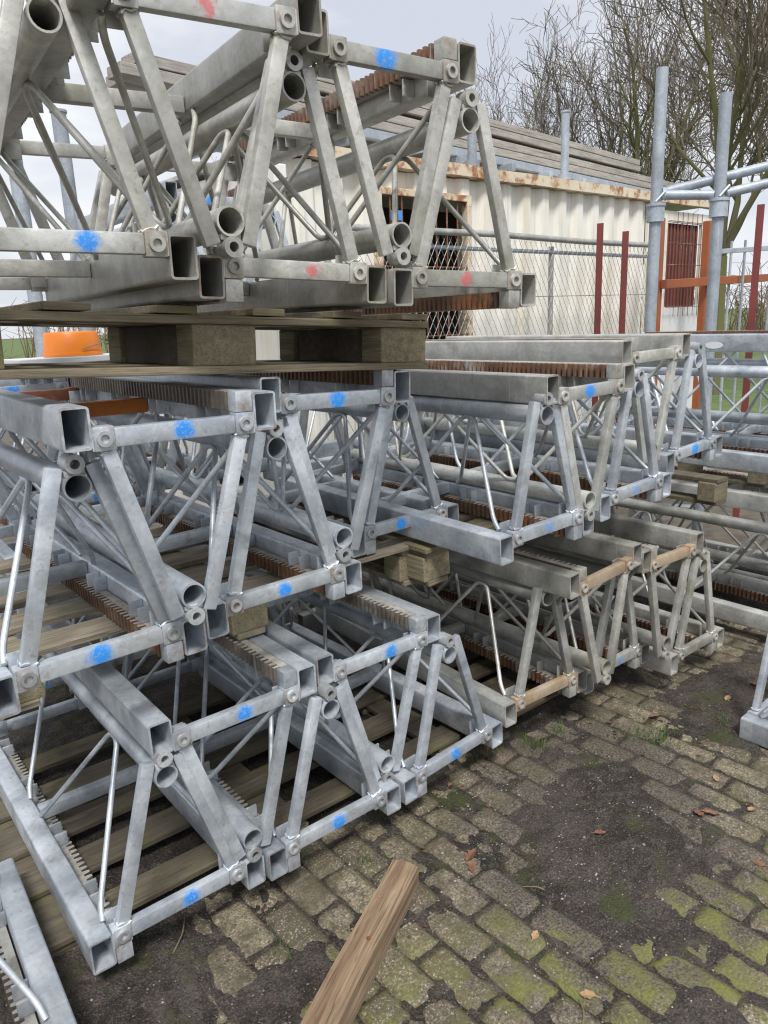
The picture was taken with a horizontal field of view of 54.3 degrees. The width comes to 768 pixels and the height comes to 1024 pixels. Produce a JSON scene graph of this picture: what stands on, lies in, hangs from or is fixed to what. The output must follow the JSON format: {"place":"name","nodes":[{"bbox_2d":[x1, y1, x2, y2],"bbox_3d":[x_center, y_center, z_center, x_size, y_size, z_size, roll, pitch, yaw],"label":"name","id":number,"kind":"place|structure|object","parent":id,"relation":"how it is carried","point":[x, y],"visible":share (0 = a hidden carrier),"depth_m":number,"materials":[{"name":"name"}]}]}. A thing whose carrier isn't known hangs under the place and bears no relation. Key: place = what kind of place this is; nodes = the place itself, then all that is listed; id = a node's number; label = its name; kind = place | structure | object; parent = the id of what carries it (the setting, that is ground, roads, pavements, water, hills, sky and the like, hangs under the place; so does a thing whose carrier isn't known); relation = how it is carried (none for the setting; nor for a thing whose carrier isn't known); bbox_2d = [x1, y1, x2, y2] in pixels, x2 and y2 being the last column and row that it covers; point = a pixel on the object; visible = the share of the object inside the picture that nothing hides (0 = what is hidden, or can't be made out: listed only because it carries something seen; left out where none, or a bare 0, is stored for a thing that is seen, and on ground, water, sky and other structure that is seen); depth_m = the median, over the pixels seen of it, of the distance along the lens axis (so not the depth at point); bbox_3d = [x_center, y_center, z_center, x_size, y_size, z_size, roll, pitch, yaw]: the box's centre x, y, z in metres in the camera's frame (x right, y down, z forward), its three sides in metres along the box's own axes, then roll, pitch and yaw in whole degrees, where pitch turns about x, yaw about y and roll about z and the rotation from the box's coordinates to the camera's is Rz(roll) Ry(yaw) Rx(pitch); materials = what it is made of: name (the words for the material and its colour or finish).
{"place":"outdoors","nodes":[
{"label":"outdoors","id":0,"kind":"place"},
{"bbox_2d":[0,531,767,1023],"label":"soil","id":1,"kind":"structure","parent":0,"point":[152,973],"depth_m":2.53,"materials":[{"name":"brown soil"}]},
{"bbox_2d":[0,574,72,693],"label":"mast section","id":2,"kind":"object","parent":1,"relation":"on","point":[54,682],"visible":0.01,"depth_m":3.64,"materials":[{"name":"metal"}]},
{"bbox_2d":[0,489,35,525],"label":"mast section","id":3,"kind":"object","parent":2,"relation":"on","point":[4,521],"visible":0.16,"depth_m":3.38,"materials":[{"name":"metal"}]},
{"bbox_2d":[0,520,108,644],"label":"mast section","id":4,"kind":"object","parent":2,"relation":"on","point":[7,550],"visible":0.02,"depth_m":3.75,"materials":[{"name":"metal"}]},
{"bbox_2d":[48,582,185,667],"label":"mast section","id":5,"kind":"object","parent":1,"relation":"on","point":[140,654],"depth_m":3.91,"materials":[{"name":"metal"}]},
{"bbox_2d":[0,400,140,518],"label":"mast section","id":6,"kind":"object","parent":5,"relation":"on","point":[92,497],"visible":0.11,"depth_m":3.73,"materials":[{"name":"metal"}]},
{"bbox_2d":[0,378,70,498],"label":"mast section","id":7,"kind":"object","parent":6,"relation":"on","point":[17,385],"visible":0.29,"depth_m":3.40,"materials":[{"name":"metal"}]},
{"bbox_2d":[4,353,109,363],"bbox_3d":[-1.458,-0.705,3.450,0.500,0.026,0.260,-14,19,-39],"label":"white board","id":8,"kind":"object","parent":7,"relation":"on","point":[90,358],"visible":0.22,"depth_m":3.34,"materials":[{"name":"paint"}]},
{"bbox_2d":[42,331,102,356],"bbox_3d":[-1.454,-0.786,3.489,0.270,0.110,0.274,-14,18,-37],"label":"bucket","id":9,"kind":"object","parent":8,"relation":"on","point":[71,343],"visible":1,"depth_m":3.39,"materials":[{"name":"orange plastic"}]},
{"bbox_2d":[78,501,208,552],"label":"mast section","id":10,"kind":"object","parent":5,"relation":"on","point":[94,520],"depth_m":4.21,"materials":[{"name":"metal"}]},
{"bbox_2d":[88,412,243,491],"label":"mast section","id":11,"kind":"object","parent":5,"relation":"on","point":[148,450],"visible":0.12,"depth_m":4.54,"materials":[{"name":"metal"}]},
{"bbox_2d":[84,360,172,471],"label":"mast section","id":12,"kind":"object","parent":11,"relation":"on","point":[163,446],"visible":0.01,"depth_m":3.77,"materials":[{"name":"metal"}]},
{"bbox_2d":[70,202,197,260],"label":"mast section","id":13,"kind":"object","parent":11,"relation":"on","point":[73,256],"visible":0.02,"depth_m":4.21,"materials":[{"name":"metal"}]},
{"bbox_2d":[77,181,234,254],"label":"mast section","id":14,"kind":"object","parent":13,"relation":"on","point":[170,187],"visible":0.05,"depth_m":4.00,"materials":[{"name":"metal"}]},
{"bbox_2d":[172,917,184,953],"bbox_3d":[-0.620,1.288,2.283,0.015,0.009,0.141,-2,14,0],"label":"twig","id":15,"kind":"object","parent":1,"relation":"on","point":[180,936],"visible":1,"depth_m":2.27,"materials":[{"name":"brown wood"}]},
{"bbox_2d":[0,674,459,957],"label":"pallet","id":16,"kind":"object","parent":1,"relation":"on","point":[244,783],"visible":0.34,"depth_m":2.81,"materials":[{"name":"brown wood"}]},
{"bbox_2d":[0,858,76,1023],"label":"mast section","id":17,"kind":"object","parent":16,"relation":"on","point":[38,989],"visible":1,"depth_m":1.99,"materials":[{"name":"metal"}]},
{"bbox_2d":[0,611,265,975],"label":"mast section","id":18,"kind":"object","parent":16,"relation":"on","point":[102,931],"visible":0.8,"depth_m":2.30,"materials":[{"name":"metal"}]},
{"bbox_2d":[16,590,316,862],"bbox_3d":[-0.887,0.682,2.846,0.546,0.589,1.521,-14,19,-36],"label":"mast section","id":19,"kind":"object","parent":18,"relation":"on","point":[141,718],"visible":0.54,"depth_m":2.33,"materials":[{"name":"metal"}]},
{"bbox_2d":[0,501,415,711],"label":"pallet","id":20,"kind":"object","parent":19,"relation":"on","point":[249,622],"visible":0.24,"depth_m":2.56,"materials":[{"name":"brown wood"}]},
{"bbox_2d":[0,442,207,719],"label":"mast section","id":21,"kind":"object","parent":20,"relation":"on","point":[131,604],"visible":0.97,"depth_m":1.92,"materials":[{"name":"metal"}]},
{"bbox_2d":[0,377,276,624],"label":"mast section","id":22,"kind":"object","parent":21,"relation":"on","point":[234,416],"visible":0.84,"depth_m":1.95,"materials":[{"name":"metal"}]},
{"bbox_2d":[55,400,361,639],"bbox_3d":[-0.772,-0.100,2.749,0.546,0.589,1.521,-14,19,-37],"label":"mast section","id":23,"kind":"object","parent":20,"relation":"on","point":[299,565],"visible":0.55,"depth_m":2.37,"materials":[{"name":"metal"}]},
{"bbox_2d":[125,370,409,561],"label":"mast section","id":24,"kind":"object","parent":23,"relation":"on","point":[377,392],"visible":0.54,"depth_m":2.37,"materials":[{"name":"metal"}]},
{"bbox_2d":[0,301,427,379],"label":"pallet","id":25,"kind":"object","parent":24,"relation":"on","point":[155,340],"visible":1,"depth_m":2.07,"materials":[{"name":"brown wood"}]},
{"bbox_2d":[0,0,198,301],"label":"mast section","id":26,"kind":"object","parent":25,"relation":"on","point":[148,252],"visible":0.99,"depth_m":1.68,"materials":[{"name":"metal"}]},
{"bbox_2d":[75,49,386,311],"bbox_3d":[-0.650,-0.962,2.467,0.546,0.589,1.521,-9,16,-34],"label":"mast section","id":27,"kind":"object","parent":25,"relation":"on","point":[347,278],"visible":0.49,"depth_m":2.00,"materials":[{"name":"metal"}]},
{"bbox_2d":[1,0,322,261],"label":"mast section","id":28,"kind":"object","parent":27,"relation":"on","point":[274,33],"visible":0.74,"depth_m":1.73,"materials":[{"name":"metal"}]},
{"bbox_2d":[232,88,535,314],"bbox_3d":[-0.174,-1.030,2.757,0.546,0.589,1.521,-10,16,-33],"label":"mast section","id":29,"kind":"object","parent":25,"relation":"on","point":[416,285],"visible":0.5,"depth_m":2.27,"materials":[{"name":"metal"}]},
{"bbox_2d":[132,9,475,266],"bbox_3d":[-0.394,-1.102,2.588,0.546,0.589,1.521,-12,17,-34],"label":"mast section","id":30,"kind":"object","parent":29,"relation":"on","point":[439,72],"visible":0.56,"depth_m":2.09,"materials":[{"name":"metal"}]},
{"bbox_2d":[183,392,458,557],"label":"mast section","id":31,"kind":"object","parent":20,"relation":"on","point":[433,503],"visible":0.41,"depth_m":2.97,"materials":[{"name":"metal"}]},
{"bbox_2d":[121,644,400,880],"bbox_3d":[-0.637,0.719,3.041,0.546,0.589,1.521,-14,18,-37],"label":"mast section","id":32,"kind":"object","parent":16,"relation":"on","point":[338,758],"visible":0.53,"depth_m":2.64,"materials":[{"name":"metal"}]},
{"bbox_2d":[195,556,440,782],"bbox_3d":[-0.470,0.574,3.211,0.546,0.589,1.521,-14,18,-37],"label":"mast section","id":33,"kind":"object","parent":32,"relation":"on","point":[418,626],"visible":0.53,"depth_m":2.72,"materials":[{"name":"metal"}]},
{"bbox_2d":[211,569,502,804],"bbox_3d":[-0.231,0.612,3.380,0.546,0.589,1.521,-17,21,-38],"label":"mast section","id":34,"kind":"object","parent":16,"relation":"on","point":[474,723],"visible":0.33,"depth_m":3.00,"materials":[{"name":"metal"}]},
{"bbox_2d":[244,205,288,281],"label":"mast section","id":35,"kind":"object","parent":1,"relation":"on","point":[276,217],"visible":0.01,"depth_m":4.11,"materials":[{"name":"metal"}]},
{"bbox_2d":[275,570,427,629],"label":"mast section","id":36,"kind":"object","parent":1,"relation":"on","point":[302,615],"visible":0.16,"depth_m":4.33,"materials":[{"name":"metal"}]},
{"bbox_2d":[260,411,475,469],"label":"mast section","id":37,"kind":"object","parent":36,"relation":"on","point":[326,452],"visible":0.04,"depth_m":4.74,"materials":[{"name":"metal"}]},
{"bbox_2d":[90,649,766,1023],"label":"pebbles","id":38,"kind":"object","parent":1,"relation":"on","point":[552,859],"visible":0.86,"depth_m":2.48,"materials":[{"name":"stone"}]},
{"bbox_2d":[98,644,766,1008],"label":"leaf litter","id":39,"kind":"object","parent":1,"relation":"on","point":[424,925],"visible":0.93,"depth_m":2.99,"materials":[{"name":"brown plant"}]},
{"bbox_2d":[355,608,606,747],"bbox_3d":[0.667,0.760,4.030,1.459,0.099,1.021,-14,18,-37],"label":"pallet","id":40,"kind":"object","parent":1,"relation":"on","point":[483,668],"visible":0.01,"depth_m":3.69,"materials":[{"name":"brown wood"}]},
{"bbox_2d":[315,562,586,727],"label":"mast section","id":41,"kind":"object","parent":40,"relation":"on","point":[563,674],"visible":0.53,"depth_m":3.33,"materials":[{"name":"metal"}]},
{"bbox_2d":[370,517,641,684],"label":"mast section","id":42,"kind":"object","parent":41,"relation":"on","point":[562,579],"visible":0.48,"depth_m":3.24,"materials":[{"name":"metal"}]},
{"bbox_2d":[295,464,590,586],"bbox_3d":[0.497,-0.061,3.771,1.704,0.164,1.031,-17,20,-36],"label":"pallet","id":43,"kind":"object","parent":42,"relation":"on","point":[428,564],"visible":0.13,"depth_m":2.95,"materials":[{"name":"brown wood"}]},
{"bbox_2d":[279,392,593,565],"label":"mast section","id":44,"kind":"object","parent":43,"relation":"on","point":[519,509],"visible":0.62,"depth_m":2.84,"materials":[{"name":"metal"}]},
{"bbox_2d":[333,359,634,520],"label":"mast section","id":45,"kind":"object","parent":44,"relation":"on","point":[564,383],"visible":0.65,"depth_m":2.88,"materials":[{"name":"metal"}]},
{"bbox_2d":[388,368,670,521],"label":"mast section","id":46,"kind":"object","parent":43,"relation":"on","point":[651,482],"visible":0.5,"depth_m":3.19,"materials":[{"name":"metal"}]},
{"bbox_2d":[417,333,690,466],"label":"mast section","id":47,"kind":"object","parent":46,"relation":"on","point":[671,349],"visible":0.61,"depth_m":3.35,"materials":[{"name":"metal"}]},
{"bbox_2d":[433,342,722,474],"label":"mast section","id":48,"kind":"object","parent":43,"relation":"on","point":[678,444],"visible":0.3,"depth_m":3.53,"materials":[{"name":"metal"}]},
{"bbox_2d":[407,543,648,694],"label":"mast section","id":49,"kind":"object","parent":40,"relation":"on","point":[632,652],"visible":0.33,"depth_m":3.66,"materials":[{"name":"metal"}]},
{"bbox_2d":[443,513,703,659],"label":"mast section","id":50,"kind":"object","parent":49,"relation":"on","point":[685,544],"visible":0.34,"depth_m":3.56,"materials":[{"name":"metal"}]},
{"bbox_2d":[526,543,723,675],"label":"mast section","id":51,"kind":"object","parent":40,"relation":"on","point":[694,635],"visible":0.3,"depth_m":3.74,"materials":[{"name":"metal"}]},
{"bbox_2d":[324,224,647,476],"bbox_3d":[1.160,-1.042,6.267,3.954,2.435,0.106,-14,19,-39],"label":"chain link fence","id":52,"kind":"object","parent":1,"relation":"on","point":[551,252],"visible":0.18,"depth_m":6.26,"materials":[{"name":"metal"}]},
{"bbox_2d":[591,829,605,833],"bbox_3d":[0.762,1.137,2.659,0.058,0.009,0.028,2,13,-11],"label":"dead leaf","id":53,"kind":"object","parent":1,"relation":"on","point":[600,831],"visible":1,"depth_m":2.66,"materials":[{"name":"brown plant"}]},
{"bbox_2d":[649,713,665,716],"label":"dead leaf","id":54,"kind":"object","parent":1,"relation":"on","point":[654,715],"visible":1,"depth_m":3.44,"materials":[{"name":"brown plant"}]},
{"bbox_2d":[587,498,767,632],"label":"mast section","id":55,"kind":"object","parent":1,"relation":"on","point":[739,585],"visible":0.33,"depth_m":4.56,"materials":[{"name":"metal"}]},
{"bbox_2d":[633,499,767,580],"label":"mast section","id":56,"kind":"object","parent":1,"relation":"on","point":[754,552],"visible":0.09,"depth_m":5.13,"materials":[{"name":"metal"}]},
{"bbox_2d":[610,463,767,571],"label":"mast section","id":57,"kind":"object","parent":56,"relation":"on","point":[738,497],"visible":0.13,"depth_m":4.65,"materials":[{"name":"metal"}]},
{"bbox_2d":[665,463,767,505],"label":"pallet","id":58,"kind":"object","parent":57,"relation":"on","point":[712,489],"visible":0.24,"depth_m":4.12,"materials":[{"name":"brown wood"}]},
{"bbox_2d":[582,365,767,473],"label":"mast section","id":59,"kind":"object","parent":58,"relation":"on","point":[745,453],"visible":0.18,"depth_m":4.21,"materials":[{"name":"metal"}]},
{"bbox_2d":[627,358,767,437],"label":"mast section","id":60,"kind":"object","parent":58,"relation":"on","point":[753,430],"visible":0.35,"depth_m":4.91,"materials":[{"name":"metal"}]},
{"bbox_2d":[616,330,767,425],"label":"mast section","id":61,"kind":"object","parent":60,"relation":"on","point":[732,341],"visible":0.31,"depth_m":4.39,"materials":[{"name":"metal"}]},
{"bbox_2d":[636,66,767,530],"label":"pipe stillage","id":62,"kind":"object","parent":1,"relation":"on","point":[717,198],"visible":0.71,"depth_m":5.28,"materials":[{"name":"silver metal"}]},
{"bbox_2d":[739,634,767,748],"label":"mast section","id":63,"kind":"object","parent":1,"relation":"on","point":[754,725],"visible":1,"depth_m":3.21,"materials":[{"name":"metal"}]},
{"bbox_2d":[0,307,767,660],"bbox_3d":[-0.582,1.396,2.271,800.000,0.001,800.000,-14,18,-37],"label":"ground","id":64,"kind":"structure","parent":0,"point":[716,533],"depth_m":6.90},
{"bbox_2d":[7,159,47,356],"bbox_3d":[-2.974,-1.474,6.507,0.136,3.620,0.140,-14,18,-37],"label":"pipe post","id":65,"kind":"object","parent":64,"relation":"on","point":[24,210],"visible":0.1,"depth_m":6.27,"materials":[{"name":"silver metal"}]},
{"bbox_2d":[49,108,107,519],"bbox_3d":[-2.626,-1.550,6.649,0.136,3.670,0.140,-14,18,-37],"label":"pipe post","id":66,"kind":"object","parent":64,"relation":"on","point":[61,133],"visible":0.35,"depth_m":6.29,"materials":[{"name":"silver metal"}]},
{"bbox_2d":[3,260,767,362],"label":"wood","id":67,"kind":"object","parent":64,"relation":"on","point":[760,316],"visible":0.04,"depth_m":39.00,"materials":[{"name":"brown plant"}]},
{"bbox_2d":[591,223,603,417],"bbox_3d":[1.887,-1.219,6.648,0.057,2.530,0.055,5,16,27],"label":"steel stake","id":68,"kind":"object","parent":64,"relation":"on","point":[598,278],"visible":0.56,"depth_m":6.43,"materials":[{"name":"red paint"}]},
{"bbox_2d":[615,231,628,508],"bbox_3d":[2.139,-1.230,6.771,0.057,2.470,0.055,5,16,27],"label":"steel stake","id":69,"kind":"object","parent":64,"relation":"on","point":[623,280],"visible":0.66,"depth_m":6.55,"materials":[{"name":"red paint"}]},
{"bbox_2d":[652,218,767,424],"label":"gate frame","id":70,"kind":"object","parent":64,"relation":"on","point":[701,281],"visible":0.38,"depth_m":7.88,"materials":[{"name":"orange metal"}]},
{"bbox_2d":[719,240,767,411],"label":"bar fence","id":71,"kind":"object","parent":64,"relation":"on","point":[731,250],"visible":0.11,"depth_m":8.20,"materials":[{"name":"silver metal"}]},
{"bbox_2d":[732,204,764,517],"bbox_3d":[3.034,-1.186,6.239,0.058,2.580,0.057,5,15,27],"label":"steel stake","id":72,"kind":"object","parent":64,"relation":"on","point":[754,282],"visible":0.54,"depth_m":6.06,"materials":[{"name":"red paint"}]},
{"bbox_2d":[0,0,767,338],"label":"sky","id":73,"kind":"structure","parent":0,"point":[403,26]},
{"bbox_2d":[2,309,767,413],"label":"lawn","id":74,"kind":"structure","parent":0,"point":[17,350],"depth_m":19.10,"materials":[{"name":"green plant"}]},
{"bbox_2d":[450,17,613,149],"bbox_3d":[4.496,-11.899,28.364,8.746,12.302,8.383,-14,18,-37],"label":"bare tree","id":75,"kind":"object","parent":74,"relation":"on","point":[511,120],"visible":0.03,"depth_m":26.50,"materials":[{"name":"brown plant"}]},
{"bbox_2d":[499,0,764,264],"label":"bare tree","id":76,"kind":"object","parent":74,"relation":"on","point":[633,141],"visible":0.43,"depth_m":23.94,"materials":[{"name":"brown plant"}]},
{"bbox_2d":[587,0,767,394],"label":"bare tree","id":77,"kind":"object","parent":74,"relation":"on","point":[746,77],"visible":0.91,"depth_m":14.90,"materials":[{"name":"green plant"}]},
{"bbox_2d":[652,0,767,192],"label":"bare tree","id":78,"kind":"object","parent":74,"relation":"on","point":[716,56],"visible":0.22,"depth_m":17.90,"materials":[{"name":"brown plant"}]},
{"bbox_2d":[193,602,767,1023],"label":"paving","id":79,"kind":"structure","parent":0,"point":[402,975],"depth_m":2.40,"materials":[{"name":"grey stone"}]},
{"bbox_2d":[300,859,418,1023],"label":"timber beam","id":80,"kind":"structure","parent":79,"relation":"on","point":[342,992],"depth_m":2.13,"materials":[{"name":"brown wood"}]},
{"bbox_2d":[120,146,711,507],"bbox_3d":[0.816,-1.736,7.932,6.040,2.975,2.486,-14,19,-39],"label":"container","id":81,"kind":"object","parent":79,"relation":"on","point":[535,204],"visible":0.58,"depth_m":6.88,"materials":[{"name":"white metal"}]},
{"bbox_2d":[390,210,401,220],"bbox_3d":[0.090,-2.172,5.479,0.100,0.070,0.020,-14,19,-39],"label":"blue board","id":82,"kind":"object","parent":81,"relation":"attached to","point":[400,215],"visible":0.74,"depth_m":5.48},
{"bbox_2d":[192,110,650,190],"bbox_3d":[0.994,-3.394,7.792,1.350,0.293,6.600,11,20,42],"label":"steel rack","id":83,"kind":"object","parent":81,"relation":"on","point":[458,155],"visible":0.07,"depth_m":7.07,"materials":[{"name":"silver metal"}]},
{"bbox_2d":[105,52,676,189],"bbox_3d":[1.082,-3.509,7.312,0.352,0.138,8.066,11,20,42],"label":"board bundle","id":84,"kind":"object","parent":83,"relation":"on","point":[172,72],"visible":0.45,"depth_m":6.74,"materials":[{"name":"grey wood"}]},
{"bbox_2d":[317,77,640,172],"bbox_3d":[1.148,-3.713,7.428,0.460,0.126,5.556,11,20,42],"label":"board bundle","id":85,"kind":"object","parent":84,"relation":"on","point":[507,132],"visible":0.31,"depth_m":7.57,"materials":[{"name":"grey wood"}]},
{"bbox_2d":[344,141,529,173],"bbox_3d":[0.942,-3.715,8.114,0.690,0.149,7.761,11,20,42],"label":"board bundle","id":86,"kind":"object","parent":83,"relation":"on","point":[419,155],"depth_m":6.98,"materials":[{"name":"wood"}]},
{"bbox_2d":[465,132,479,165],"bbox_3d":[0.705,-2.921,5.992,0.117,0.300,0.120,-14,18,-37],"label":"stub post","id":87,"kind":"object","parent":81,"relation":"on","point":[473,160],"visible":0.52,"depth_m":5.97,"materials":[{"name":"silver metal"}]},
{"bbox_2d":[558,110,570,179],"bbox_3d":[1.629,-3.291,6.728,0.117,0.575,0.120,-14,18,-37],"label":"stub post","id":88,"kind":"object","parent":81,"relation":"on","point":[565,132],"visible":0.8,"depth_m":6.70,"materials":[{"name":"silver metal"}]},
{"bbox_2d":[465,848,475,861],"bbox_3d":[0.295,1.191,2.589,0.038,0.012,0.078,-5,20,44],"label":"dead leaf","id":89,"kind":"object","parent":79,"relation":"on","point":[470,854],"visible":1,"depth_m":2.60,"materials":[{"name":"brown plant"}]},
{"bbox_2d":[467,860,475,874],"bbox_3d":[0.296,1.206,2.533,0.030,0.009,0.063,2,27,0],"label":"dead leaf","id":90,"kind":"object","parent":79,"relation":"on","point":[471,867],"visible":1,"depth_m":2.54,"materials":[{"name":"brown plant"}]},
{"bbox_2d":[260,708,737,975],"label":"grass","id":91,"kind":"structure","parent":79,"relation":"on","point":[563,730],"depth_m":3.25,"materials":[{"name":"green plant"}]},
{"bbox_2d":[531,930,538,941],"bbox_3d":[0.451,1.274,2.246,0.023,0.007,0.047,20,31,27],"label":"dead leaf","id":92,"kind":"object","parent":79,"relation":"on","point":[535,934],"visible":1,"depth_m":2.25,"materials":[{"name":"beige plant"}]},
{"bbox_2d":[578,998,584,1023],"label":"twig","id":93,"kind":"object","parent":79,"relation":"on","point":[583,1012],"visible":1,"depth_m":1.99,"materials":[{"name":"brown wood"}]},
{"bbox_2d":[580,989,600,998],"bbox_3d":[0.564,1.319,2.043,0.058,0.009,0.028,-5,20,21],"label":"dead leaf","id":94,"kind":"object","parent":79,"relation":"on","point":[586,993],"visible":1,"depth_m":2.05,"materials":[{"name":"beige plant"}]},
{"bbox_2d":[693,809,704,815],"bbox_3d":[1.162,1.109,2.769,0.033,0.010,0.068,-3,4,-13],"label":"dead leaf","id":95,"kind":"object","parent":79,"relation":"on","point":[698,812],"visible":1,"depth_m":2.77,"materials":[{"name":"brown plant"}]},
{"bbox_2d":[701,808,719,814],"bbox_3d":[1.214,1.109,2.757,0.089,0.013,0.043,12,2,2],"label":"dead leaf","id":96,"kind":"object","parent":79,"relation":"on","point":[706,810],"visible":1,"depth_m":2.77,"materials":[{"name":"brown plant"}]},
{"bbox_2d":[752,859,766,866],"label":"dead leaf","id":97,"kind":"object","parent":79,"relation":"on","point":[759,862],"visible":1,"depth_m":2.50,"materials":[{"name":"brown plant"}]}
]}

